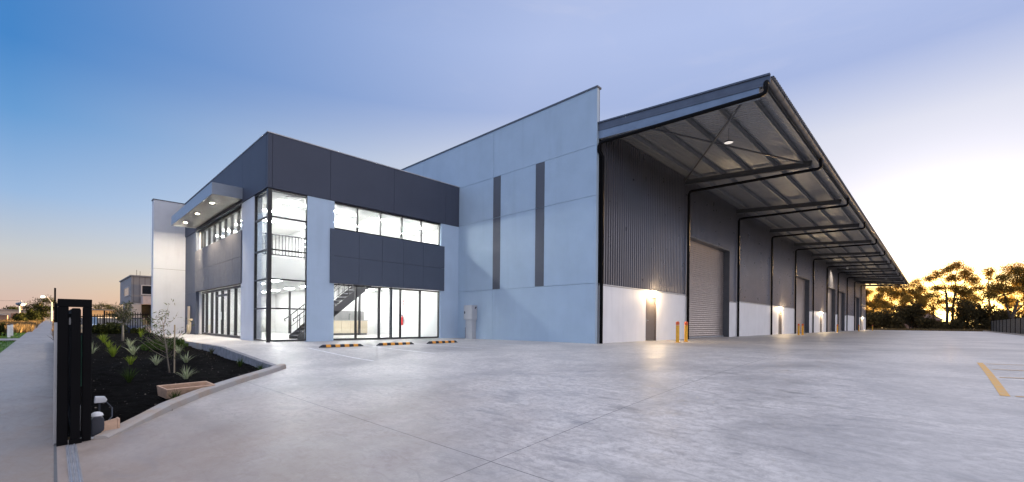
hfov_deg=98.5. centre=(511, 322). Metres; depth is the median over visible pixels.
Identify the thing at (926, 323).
bush
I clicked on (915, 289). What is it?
gum tree
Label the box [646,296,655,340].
personnel door
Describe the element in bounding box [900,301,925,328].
bush
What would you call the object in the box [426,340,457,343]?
wheel stop
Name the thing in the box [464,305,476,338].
electrical cabinet
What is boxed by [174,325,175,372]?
garden stake
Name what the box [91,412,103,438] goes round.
gate motor
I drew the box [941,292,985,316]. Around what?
gum tree
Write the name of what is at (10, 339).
driveway crossing
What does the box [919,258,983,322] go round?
gum tree
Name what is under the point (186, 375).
spiky plant
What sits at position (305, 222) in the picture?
corner window
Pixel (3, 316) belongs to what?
brick hut
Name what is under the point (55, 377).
front fence
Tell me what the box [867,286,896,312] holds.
gum tree
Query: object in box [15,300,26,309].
street lamp
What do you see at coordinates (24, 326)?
dry grass
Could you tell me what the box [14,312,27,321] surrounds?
shrub
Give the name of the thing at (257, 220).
corner window
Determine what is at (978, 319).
bush
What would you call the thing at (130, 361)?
lime grass
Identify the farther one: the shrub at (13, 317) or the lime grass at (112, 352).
the shrub at (13, 317)
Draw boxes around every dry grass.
[0,318,45,332]
[51,319,53,339]
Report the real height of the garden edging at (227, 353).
0.824 m
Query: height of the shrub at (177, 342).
0.601 m
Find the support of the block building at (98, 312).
on the ground at (15, 340)
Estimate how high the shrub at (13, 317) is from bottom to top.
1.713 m
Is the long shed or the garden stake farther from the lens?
the long shed
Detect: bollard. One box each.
[674,321,680,342]
[683,322,687,341]
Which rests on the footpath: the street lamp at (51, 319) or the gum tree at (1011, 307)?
the street lamp at (51, 319)
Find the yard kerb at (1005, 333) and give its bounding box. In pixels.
[984,331,1023,335]
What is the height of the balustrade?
1.047 m
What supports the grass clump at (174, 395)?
on the mulch
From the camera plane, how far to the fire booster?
26.32 m
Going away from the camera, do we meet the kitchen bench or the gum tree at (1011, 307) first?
the kitchen bench
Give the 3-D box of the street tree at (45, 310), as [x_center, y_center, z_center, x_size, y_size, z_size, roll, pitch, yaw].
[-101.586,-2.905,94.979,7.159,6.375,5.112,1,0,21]
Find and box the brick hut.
[0,314,7,320]
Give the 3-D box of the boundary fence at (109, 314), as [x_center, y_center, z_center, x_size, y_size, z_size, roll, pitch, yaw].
[-24.141,0.248,26.252,0.108,1.940,3.950,1,0,44]
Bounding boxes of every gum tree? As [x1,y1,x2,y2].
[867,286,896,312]
[872,287,914,315]
[895,276,933,316]
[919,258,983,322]
[920,286,950,318]
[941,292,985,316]
[970,267,1006,309]
[978,260,1023,318]
[1001,274,1023,315]
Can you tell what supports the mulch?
on the ground at (15, 340)
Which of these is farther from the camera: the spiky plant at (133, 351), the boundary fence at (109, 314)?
the boundary fence at (109, 314)
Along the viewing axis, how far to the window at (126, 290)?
52.83 m
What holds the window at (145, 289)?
in the neighbouring office
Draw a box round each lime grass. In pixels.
[99,334,107,342]
[107,343,121,356]
[124,356,136,364]
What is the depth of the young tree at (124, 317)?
20.05 m
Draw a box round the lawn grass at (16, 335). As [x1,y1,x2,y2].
[0,332,24,350]
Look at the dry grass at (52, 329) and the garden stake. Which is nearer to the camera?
the garden stake
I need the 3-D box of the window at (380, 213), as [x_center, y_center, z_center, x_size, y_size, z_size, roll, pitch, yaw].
[-5.852,-4.672,21.391,0.120,1.180,5.710,1,0,44]
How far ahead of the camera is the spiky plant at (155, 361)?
12.53 m
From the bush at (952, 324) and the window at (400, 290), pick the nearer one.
the window at (400, 290)
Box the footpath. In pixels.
[0,320,53,481]
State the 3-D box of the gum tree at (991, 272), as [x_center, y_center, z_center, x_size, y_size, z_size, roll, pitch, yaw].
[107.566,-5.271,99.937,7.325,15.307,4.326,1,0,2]
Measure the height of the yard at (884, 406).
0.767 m
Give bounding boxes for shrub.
[0,322,6,335]
[11,312,27,319]
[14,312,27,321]
[25,308,41,322]
[92,321,129,333]
[129,327,147,333]
[136,337,188,350]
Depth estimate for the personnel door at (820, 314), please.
53.38 m
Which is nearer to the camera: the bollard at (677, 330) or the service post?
the bollard at (677, 330)
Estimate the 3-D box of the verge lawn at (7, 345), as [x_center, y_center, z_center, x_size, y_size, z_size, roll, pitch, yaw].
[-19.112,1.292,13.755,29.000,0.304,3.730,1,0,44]
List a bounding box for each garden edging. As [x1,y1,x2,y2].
[165,337,205,349]
[202,344,275,368]
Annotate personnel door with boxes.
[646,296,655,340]
[778,310,781,333]
[820,314,821,331]
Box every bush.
[867,310,886,328]
[882,305,907,328]
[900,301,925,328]
[914,315,935,328]
[930,320,963,329]
[947,297,998,329]
[985,308,1022,329]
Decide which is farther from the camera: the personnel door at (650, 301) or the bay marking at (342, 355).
the personnel door at (650, 301)
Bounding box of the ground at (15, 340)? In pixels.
[0,319,81,439]
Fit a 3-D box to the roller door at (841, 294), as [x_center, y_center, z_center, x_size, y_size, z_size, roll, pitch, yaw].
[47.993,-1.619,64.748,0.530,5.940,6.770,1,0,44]
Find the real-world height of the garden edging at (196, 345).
0.774 m
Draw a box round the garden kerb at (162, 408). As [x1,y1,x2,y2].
[94,364,285,438]
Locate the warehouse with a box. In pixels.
[401,73,908,343]
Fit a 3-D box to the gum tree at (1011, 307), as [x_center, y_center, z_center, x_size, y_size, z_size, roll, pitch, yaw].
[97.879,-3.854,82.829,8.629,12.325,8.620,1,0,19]
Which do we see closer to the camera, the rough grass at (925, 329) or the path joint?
the path joint
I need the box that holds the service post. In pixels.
[7,324,10,336]
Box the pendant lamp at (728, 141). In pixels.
[724,136,732,143]
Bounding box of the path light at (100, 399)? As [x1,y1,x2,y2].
[94,396,112,419]
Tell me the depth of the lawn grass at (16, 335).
28.22 m
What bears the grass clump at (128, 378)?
on the mulch
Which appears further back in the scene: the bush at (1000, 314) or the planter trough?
the bush at (1000, 314)
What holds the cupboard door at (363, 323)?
in the kitchen bench
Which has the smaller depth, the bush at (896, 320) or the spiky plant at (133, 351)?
the spiky plant at (133, 351)
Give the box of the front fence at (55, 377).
[53,288,57,444]
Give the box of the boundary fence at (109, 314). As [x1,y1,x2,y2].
[81,310,148,330]
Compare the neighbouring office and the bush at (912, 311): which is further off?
the bush at (912, 311)
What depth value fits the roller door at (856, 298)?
79.54 m
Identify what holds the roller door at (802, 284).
in the warehouse
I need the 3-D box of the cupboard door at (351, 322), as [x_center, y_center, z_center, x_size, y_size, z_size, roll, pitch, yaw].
[-9.389,0.258,26.349,0.020,0.700,0.530,1,0,44]
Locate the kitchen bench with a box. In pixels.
[334,311,368,334]
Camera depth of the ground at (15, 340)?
27.20 m
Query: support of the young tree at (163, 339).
on the mulch
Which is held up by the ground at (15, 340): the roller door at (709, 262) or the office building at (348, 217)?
the office building at (348, 217)
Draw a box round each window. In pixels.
[124,286,128,296]
[141,285,150,294]
[201,206,241,248]
[202,285,240,337]
[254,189,266,340]
[270,189,306,341]
[333,284,438,339]
[334,202,439,245]
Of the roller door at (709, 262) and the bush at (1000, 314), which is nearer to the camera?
the roller door at (709, 262)
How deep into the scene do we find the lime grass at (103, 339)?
18.93 m
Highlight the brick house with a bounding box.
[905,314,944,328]
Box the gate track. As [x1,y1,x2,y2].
[66,444,82,481]
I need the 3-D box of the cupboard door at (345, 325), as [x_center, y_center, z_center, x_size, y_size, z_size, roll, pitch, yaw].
[-9.767,0.254,25.956,0.020,0.700,0.530,1,0,44]
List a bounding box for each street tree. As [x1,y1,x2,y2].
[3,305,23,309]
[18,295,56,318]
[92,301,120,313]
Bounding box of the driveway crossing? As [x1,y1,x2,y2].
[0,338,18,339]
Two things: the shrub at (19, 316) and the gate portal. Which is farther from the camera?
the shrub at (19, 316)
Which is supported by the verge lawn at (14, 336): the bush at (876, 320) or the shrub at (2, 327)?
the shrub at (2, 327)
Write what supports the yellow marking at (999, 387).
on the yard at (884, 406)
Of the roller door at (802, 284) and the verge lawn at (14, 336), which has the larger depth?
the roller door at (802, 284)
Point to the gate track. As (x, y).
(74, 468)
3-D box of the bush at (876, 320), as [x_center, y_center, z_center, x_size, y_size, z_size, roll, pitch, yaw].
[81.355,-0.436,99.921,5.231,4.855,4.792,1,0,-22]
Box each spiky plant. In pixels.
[125,342,139,354]
[150,355,166,364]
[178,351,190,362]
[180,367,195,378]
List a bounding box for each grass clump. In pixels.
[119,366,142,382]
[165,389,181,398]
[236,357,244,366]
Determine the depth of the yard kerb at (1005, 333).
52.77 m
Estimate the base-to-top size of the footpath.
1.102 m
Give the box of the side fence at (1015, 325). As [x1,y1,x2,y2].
[991,317,1023,333]
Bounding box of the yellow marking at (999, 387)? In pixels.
[977,363,1009,395]
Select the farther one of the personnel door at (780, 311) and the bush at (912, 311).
the bush at (912, 311)
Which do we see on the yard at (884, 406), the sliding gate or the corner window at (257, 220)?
the sliding gate
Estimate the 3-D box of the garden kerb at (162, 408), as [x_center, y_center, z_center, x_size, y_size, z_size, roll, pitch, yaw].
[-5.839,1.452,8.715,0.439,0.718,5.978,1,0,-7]
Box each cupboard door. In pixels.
[334,321,340,332]
[341,321,349,332]
[350,321,357,332]
[361,321,366,332]
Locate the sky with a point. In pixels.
(109, 108)
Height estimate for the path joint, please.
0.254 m
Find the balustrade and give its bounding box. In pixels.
[262,232,304,259]
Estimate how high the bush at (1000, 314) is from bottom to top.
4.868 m
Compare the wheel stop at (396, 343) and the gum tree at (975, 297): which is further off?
the gum tree at (975, 297)
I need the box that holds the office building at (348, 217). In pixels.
[151,131,459,342]
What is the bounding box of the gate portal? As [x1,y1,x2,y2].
[56,299,91,446]
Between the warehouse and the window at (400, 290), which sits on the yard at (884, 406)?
the warehouse
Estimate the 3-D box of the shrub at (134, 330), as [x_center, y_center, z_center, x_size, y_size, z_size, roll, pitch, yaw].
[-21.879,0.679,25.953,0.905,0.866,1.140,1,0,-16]
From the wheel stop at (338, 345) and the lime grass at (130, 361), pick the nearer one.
the lime grass at (130, 361)
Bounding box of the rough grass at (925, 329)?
[867,328,990,330]
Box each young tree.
[111,301,136,340]
[135,299,193,372]
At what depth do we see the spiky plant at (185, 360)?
13.29 m
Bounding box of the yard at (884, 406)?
[57,330,1023,481]
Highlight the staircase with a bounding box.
[284,284,367,338]
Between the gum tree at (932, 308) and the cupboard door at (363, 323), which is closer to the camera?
the cupboard door at (363, 323)
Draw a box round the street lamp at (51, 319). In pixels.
[41,296,52,320]
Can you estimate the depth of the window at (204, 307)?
23.06 m
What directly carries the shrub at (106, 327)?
on the mulch
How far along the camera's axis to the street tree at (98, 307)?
79.72 m
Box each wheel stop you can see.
[319,344,362,347]
[376,342,413,345]
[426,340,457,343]
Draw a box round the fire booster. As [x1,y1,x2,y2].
[186,306,192,333]
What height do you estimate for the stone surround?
0.234 m
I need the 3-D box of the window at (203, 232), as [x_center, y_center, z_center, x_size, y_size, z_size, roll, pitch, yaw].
[-14.930,-4.751,22.738,8.850,1.180,0.120,1,0,44]
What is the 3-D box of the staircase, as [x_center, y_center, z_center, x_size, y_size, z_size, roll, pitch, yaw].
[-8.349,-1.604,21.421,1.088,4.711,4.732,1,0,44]
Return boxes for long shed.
[0,309,25,318]
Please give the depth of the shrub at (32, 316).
62.17 m
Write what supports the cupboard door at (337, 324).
in the kitchen bench
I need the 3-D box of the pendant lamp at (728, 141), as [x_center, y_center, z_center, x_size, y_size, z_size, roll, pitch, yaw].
[8.744,-7.551,17.811,0.350,0.594,0.350,1,0,44]
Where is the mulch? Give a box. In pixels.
[68,332,257,436]
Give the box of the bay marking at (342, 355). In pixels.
[309,348,373,360]
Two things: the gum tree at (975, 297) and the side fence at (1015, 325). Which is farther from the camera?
the gum tree at (975, 297)
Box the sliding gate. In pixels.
[68,308,81,444]
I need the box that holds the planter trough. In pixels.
[157,381,214,398]
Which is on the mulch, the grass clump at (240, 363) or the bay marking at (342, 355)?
the grass clump at (240, 363)
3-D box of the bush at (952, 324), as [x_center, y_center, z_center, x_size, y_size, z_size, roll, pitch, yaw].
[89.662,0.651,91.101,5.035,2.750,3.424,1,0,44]
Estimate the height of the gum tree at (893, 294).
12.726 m
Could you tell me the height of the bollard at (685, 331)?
0.953 m
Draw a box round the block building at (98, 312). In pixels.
[92,309,117,316]
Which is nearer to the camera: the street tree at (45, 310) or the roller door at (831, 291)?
the roller door at (831, 291)
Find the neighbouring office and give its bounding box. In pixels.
[119,273,150,325]
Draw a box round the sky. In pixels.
[0,0,1023,321]
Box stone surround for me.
[102,417,119,431]
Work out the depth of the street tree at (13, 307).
129.95 m
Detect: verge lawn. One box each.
[0,341,14,352]
[1,333,23,337]
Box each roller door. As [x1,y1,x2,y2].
[686,236,729,337]
[796,275,809,332]
[826,286,835,330]
[837,290,844,330]
[855,296,858,329]
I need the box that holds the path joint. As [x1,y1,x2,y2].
[53,348,57,481]
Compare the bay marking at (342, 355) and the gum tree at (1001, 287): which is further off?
the gum tree at (1001, 287)

